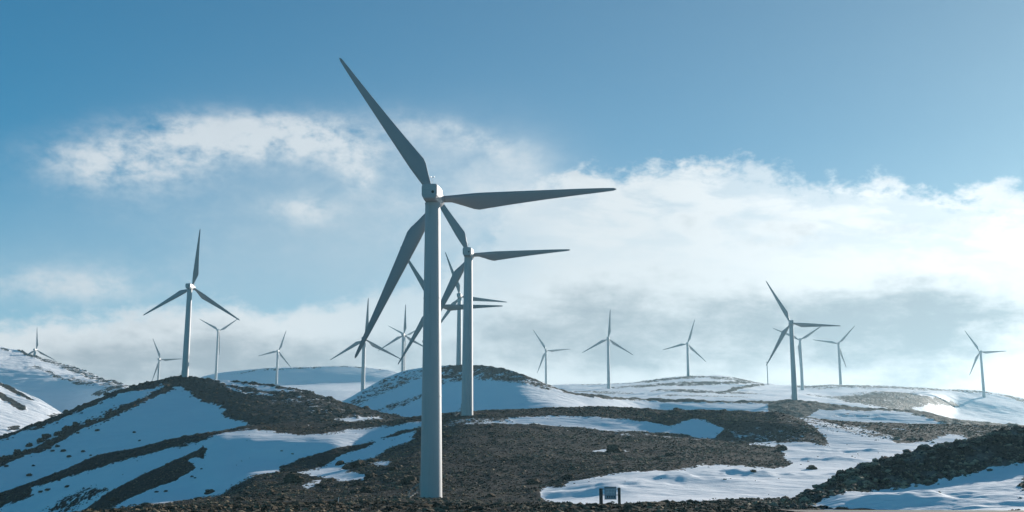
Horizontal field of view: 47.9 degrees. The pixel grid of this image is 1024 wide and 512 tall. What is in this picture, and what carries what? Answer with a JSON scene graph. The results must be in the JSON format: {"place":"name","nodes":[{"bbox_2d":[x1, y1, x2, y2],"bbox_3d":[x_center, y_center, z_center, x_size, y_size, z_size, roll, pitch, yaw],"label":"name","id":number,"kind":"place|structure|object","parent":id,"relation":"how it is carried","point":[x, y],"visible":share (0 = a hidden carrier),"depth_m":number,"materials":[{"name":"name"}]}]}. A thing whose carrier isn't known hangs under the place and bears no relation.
{"place":"outdoors","nodes":[
{"label":"outdoors","id":0,"kind":"place"},
{"bbox_2d":[0,383,60,434],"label":"spur","id":1,"kind":"structure","parent":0,"point":[19,410],"depth_m":834.71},
{"bbox_2d":[0,347,129,412],"bbox_3d":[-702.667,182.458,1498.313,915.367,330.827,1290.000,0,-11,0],"label":"hill","id":2,"kind":"structure","parent":0,"point":[61,387],"depth_m":1134.76,"materials":[{"name":"white snow"}]},
{"bbox_2d":[28,334,53,359],"bbox_3d":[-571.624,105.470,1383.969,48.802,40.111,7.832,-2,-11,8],"label":"wind turbine","id":3,"kind":"object","parent":2,"relation":"on","point":[34,351],"visible":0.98,"depth_m":1383.53,"materials":[{"name":"metal"}]},
{"bbox_2d":[152,339,176,379],"bbox_3d":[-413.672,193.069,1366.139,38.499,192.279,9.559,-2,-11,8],"label":"wind turbine","id":4,"kind":"object","parent":2,"relation":"on","point":[159,359],"visible":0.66,"depth_m":1380.71,"materials":[{"name":"metal"}]},
{"bbox_2d":[0,376,405,491],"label":"hill","id":5,"kind":"structure","parent":0,"point":[161,415],"depth_m":459.10,"materials":[{"name":"white snow"}]},
{"bbox_2d":[0,455,9,460],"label":"shrub","id":6,"kind":"object","parent":5,"relation":"on","point":[4,457],"visible":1,"depth_m":433.61,"materials":[{"name":"green plant"}]},
{"bbox_2d":[13,449,21,454],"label":"shrub","id":7,"kind":"object","parent":5,"relation":"on","point":[17,452],"visible":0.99,"depth_m":439.75,"materials":[{"name":"plant"}]},
{"bbox_2d":[37,438,44,442],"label":"shrub","id":8,"kind":"object","parent":5,"relation":"on","point":[39,440],"visible":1,"depth_m":452.65,"materials":[{"name":"green plant"}]},
{"bbox_2d":[42,434,50,438],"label":"shrub","id":9,"kind":"object","parent":5,"relation":"on","point":[45,436],"visible":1,"depth_m":456.31,"materials":[{"name":"plant"}]},
{"bbox_2d":[62,425,69,429],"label":"shrub","id":10,"kind":"object","parent":5,"relation":"on","point":[65,427],"visible":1,"depth_m":463.14,"materials":[{"name":"plant"}]},
{"bbox_2d":[144,230,238,376],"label":"wind turbine","id":11,"kind":"object","parent":5,"relation":"on","point":[190,287],"visible":1,"depth_m":531.86,"materials":[{"name":"metal"}]},
{"bbox_2d":[0,375,388,462],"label":"hill scrub","id":12,"kind":"object","parent":5,"relation":"on","point":[67,412],"visible":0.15,"depth_m":464.38,"materials":[{"name":"brown plant"}]},
{"bbox_2d":[0,376,407,461],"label":"hill heath","id":13,"kind":"object","parent":5,"relation":"on","point":[215,401],"visible":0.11,"depth_m":471.06,"materials":[{"name":"brown plant"}]},
{"bbox_2d":[200,366,398,400],"bbox_3d":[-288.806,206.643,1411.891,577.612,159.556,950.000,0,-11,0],"label":"plateau","id":14,"kind":"structure","parent":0,"point":[341,383],"depth_m":1448.03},
{"bbox_2d":[200,318,238,378],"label":"wind turbine","id":15,"kind":"object","parent":14,"relation":"on","point":[217,345],"visible":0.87,"depth_m":1306.34,"materials":[{"name":"metal"}]},
{"bbox_2d":[259,332,291,384],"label":"wind turbine","id":16,"kind":"object","parent":14,"relation":"on","point":[276,376],"visible":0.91,"depth_m":1421.89,"materials":[{"name":"metal"}]},
{"bbox_2d":[378,304,422,371],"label":"wind turbine","id":17,"kind":"object","parent":14,"relation":"on","point":[402,351],"visible":0.62,"depth_m":1024.81,"materials":[{"name":"metal"}]},
{"bbox_2d":[389,326,414,370],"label":"wind turbine","id":18,"kind":"object","parent":14,"relation":"on","point":[404,346],"visible":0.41,"depth_m":1515.44,"materials":[{"name":"metal"}]},
{"bbox_2d":[0,406,1023,511],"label":"moor ground","id":19,"kind":"structure","parent":0,"point":[233,458],"depth_m":268.97,"materials":[{"name":"white snow"}]},
{"bbox_2d":[204,489,214,493],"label":"shrub","id":20,"kind":"object","parent":19,"relation":"on","point":[208,491],"visible":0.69,"depth_m":252.09,"materials":[{"name":"green plant"}]},
{"bbox_2d":[282,473,304,482],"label":"shrub","id":21,"kind":"object","parent":19,"relation":"on","point":[293,478],"visible":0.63,"depth_m":211.67,"materials":[{"name":"green plant"}]},
{"bbox_2d":[335,460,343,464],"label":"shrub","id":22,"kind":"object","parent":19,"relation":"on","point":[340,462],"visible":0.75,"depth_m":262.45,"materials":[{"name":"green plant"}]},
{"bbox_2d":[349,460,365,467],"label":"shrub","id":23,"kind":"object","parent":19,"relation":"on","point":[358,463],"visible":0.68,"depth_m":234.02,"materials":[{"name":"green plant"}]},
{"bbox_2d":[359,486,372,492],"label":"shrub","id":24,"kind":"object","parent":19,"relation":"on","point":[365,489],"visible":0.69,"depth_m":181.53,"materials":[{"name":"grey stone"}]},
{"bbox_2d":[363,473,377,478],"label":"shrub","id":25,"kind":"object","parent":19,"relation":"on","point":[369,475],"visible":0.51,"depth_m":205.03,"materials":[{"name":"green plant"}]},
{"bbox_2d":[0,406,773,509],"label":"moor scrub","id":26,"kind":"object","parent":19,"relation":"on","point":[144,504],"visible":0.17,"depth_m":246.36,"materials":[{"name":"brown plant"}]},
{"bbox_2d":[387,466,396,470],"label":"shrub","id":27,"kind":"object","parent":19,"relation":"on","point":[392,468],"visible":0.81,"depth_m":211.84,"materials":[{"name":"green plant"}]},
{"bbox_2d":[400,476,417,484],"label":"shrub","id":28,"kind":"object","parent":19,"relation":"on","point":[406,480],"visible":0.69,"depth_m":190.60,"materials":[{"name":"grey stone"}]},
{"bbox_2d":[101,499,817,511],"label":"foreground scrub","id":29,"kind":"object","parent":19,"relation":"on","point":[627,508],"visible":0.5,"depth_m":104.36,"materials":[{"name":"brown plant"}]},
{"bbox_2d":[339,58,615,497],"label":"wind turbine","id":30,"kind":"object","parent":19,"relation":"on","point":[428,224],"visible":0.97,"depth_m":172.12,"materials":[{"name":"paint"}]},
{"bbox_2d":[422,205,569,415],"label":"wind turbine","id":31,"kind":"object","parent":19,"relation":"on","point":[466,268],"visible":0.9,"depth_m":311.76,"materials":[{"name":"metal"}]},
{"bbox_2d":[0,406,1021,511],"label":"moor heath","id":32,"kind":"object","parent":19,"relation":"on","point":[407,497],"visible":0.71,"depth_m":218.68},
{"bbox_2d":[527,478,541,483],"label":"shrub","id":33,"kind":"object","parent":19,"relation":"on","point":[533,481],"visible":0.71,"depth_m":188.40,"materials":[{"name":"green plant"}]},
{"bbox_2d":[562,474,573,479],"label":"shrub","id":34,"kind":"object","parent":19,"relation":"on","point":[566,476],"visible":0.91,"depth_m":189.82,"materials":[{"name":"green plant"}]},
{"bbox_2d":[599,487,620,503],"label":"information board","id":35,"kind":"object","parent":19,"relation":"on","point":[610,492],"visible":0.93,"depth_m":112.56,"materials":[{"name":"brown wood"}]},
{"bbox_2d":[606,444,623,452],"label":"shrub","id":36,"kind":"object","parent":19,"relation":"on","point":[613,448],"visible":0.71,"depth_m":237.30,"materials":[{"name":"green plant"}]},
{"bbox_2d":[665,452,674,455],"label":"shrub","id":37,"kind":"object","parent":19,"relation":"on","point":[670,454],"visible":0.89,"depth_m":231.25,"materials":[{"name":"green plant"}]},
{"bbox_2d":[777,446,786,450],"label":"rock","id":38,"kind":"object","parent":19,"relation":"on","point":[782,448],"visible":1,"depth_m":249.15,"materials":[{"name":"grey stone"}]},
{"bbox_2d":[806,465,817,469],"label":"rock","id":39,"kind":"object","parent":19,"relation":"on","point":[811,467],"visible":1,"depth_m":202.36,"materials":[{"name":"grey stone"}]},
{"bbox_2d":[0,0,1023,397],"label":"sky","id":40,"kind":"structure","parent":0,"point":[862,161],"materials":[{"name":"blue"}]},
{"bbox_2d":[342,365,1023,425],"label":"dome hill","id":41,"kind":"structure","parent":0,"point":[400,393],"depth_m":600.24,"materials":[{"name":"white snow"}]},
{"bbox_2d":[330,298,399,390],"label":"wind turbine","id":42,"kind":"object","parent":41,"relation":"on","point":[372,344],"visible":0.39,"depth_m":759.95,"materials":[{"name":"metal"}]},
{"bbox_2d":[398,247,501,363],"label":"wind turbine","id":43,"kind":"object","parent":41,"relation":"on","point":[450,307],"visible":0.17,"depth_m":458.43,"materials":[{"name":"metal"}]},
{"bbox_2d":[441,252,504,364],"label":"wind turbine","id":44,"kind":"object","parent":41,"relation":"on","point":[459,341],"visible":0.71,"depth_m":664.66,"materials":[{"name":"metal"}]},
{"bbox_2d":[766,281,839,399],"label":"wind turbine","id":45,"kind":"object","parent":41,"relation":"on","point":[794,395],"visible":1,"depth_m":644.95,"materials":[{"name":"metal"}]},
{"bbox_2d":[552,375,1023,424],"bbox_3d":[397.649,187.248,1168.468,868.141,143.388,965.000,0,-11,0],"label":"plateau","id":46,"kind":"structure","parent":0,"point":[976,405],"depth_m":1083.60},
{"bbox_2d":[533,330,567,383],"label":"wind turbine","id":47,"kind":"object","parent":46,"relation":"on","point":[545,353],"visible":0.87,"depth_m":1305.43,"materials":[{"name":"metal"}]},
{"bbox_2d":[582,315,632,388],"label":"wind turbine","id":48,"kind":"object","parent":46,"relation":"on","point":[608,358],"visible":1,"depth_m":1067.51,"materials":[{"name":"metal"}]},
{"bbox_2d":[663,320,705,375],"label":"wind turbine","id":49,"kind":"object","parent":46,"relation":"on","point":[687,354],"visible":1,"depth_m":1237.62,"materials":[{"name":"metal"}]},
{"bbox_2d":[773,327,819,389],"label":"wind turbine","id":50,"kind":"object","parent":46,"relation":"on","point":[801,361],"visible":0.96,"depth_m":1091.12,"materials":[{"name":"metal"}]},
{"bbox_2d":[816,327,853,384],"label":"wind turbine","id":51,"kind":"object","parent":46,"relation":"on","point":[839,359],"visible":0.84,"depth_m":1268.73,"materials":[{"name":"metal"}]},
{"bbox_2d":[965,331,1004,396],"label":"wind turbine","id":52,"kind":"object","parent":46,"relation":"on","point":[982,372],"visible":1,"depth_m":1233.55,"materials":[{"name":"metal"}]},
{"bbox_2d":[736,426,1023,509],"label":"roadside bank","id":53,"kind":"structure","parent":0,"point":[995,487],"depth_m":115.56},
{"bbox_2d":[838,473,846,477],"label":"shrub","id":54,"kind":"object","parent":53,"relation":"on","point":[843,475],"visible":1,"depth_m":121.14,"materials":[{"name":"green plant"}]},
{"bbox_2d":[863,464,872,467],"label":"shrub","id":55,"kind":"object","parent":53,"relation":"on","point":[868,466],"visible":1,"depth_m":123.10,"materials":[{"name":"green plant"}]},
{"bbox_2d":[871,462,881,466],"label":"shrub","id":56,"kind":"object","parent":53,"relation":"on","point":[875,464],"visible":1,"depth_m":123.11,"materials":[{"name":"green plant"}]},
{"bbox_2d":[743,425,1023,508],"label":"rocky slope","id":57,"kind":"structure","parent":53,"relation":"on","point":[866,482],"depth_m":121.84,"materials":[{"name":"grey stone"}]},
{"bbox_2d":[901,452,912,456],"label":"shrub","id":58,"kind":"object","parent":53,"relation":"on","point":[906,454],"visible":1,"depth_m":126.34,"materials":[{"name":"plant"}]},
{"bbox_2d":[917,444,930,449],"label":"shrub","id":59,"kind":"object","parent":53,"relation":"on","point":[924,447],"visible":1,"depth_m":127.58,"materials":[{"name":"green plant"}]},
{"bbox_2d":[926,450,935,453],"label":"shrub","id":60,"kind":"object","parent":53,"relation":"on","point":[931,452],"visible":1,"depth_m":126.72,"materials":[{"name":"green plant"}]},
{"bbox_2d":[976,437,986,440],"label":"shrub","id":61,"kind":"object","parent":53,"relation":"on","point":[983,438],"visible":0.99,"depth_m":128.98,"materials":[{"name":"green plant"}]},
{"bbox_2d":[991,432,1000,435],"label":"shrub","id":62,"kind":"object","parent":53,"relation":"on","point":[996,434],"visible":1,"depth_m":129.57,"materials":[{"name":"brown plant"}]},
{"bbox_2d":[778,510,1023,511],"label":"road","id":63,"kind":"structure","parent":0,"point":[906,510],"depth_m":87.75,"materials":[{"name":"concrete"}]}
]}

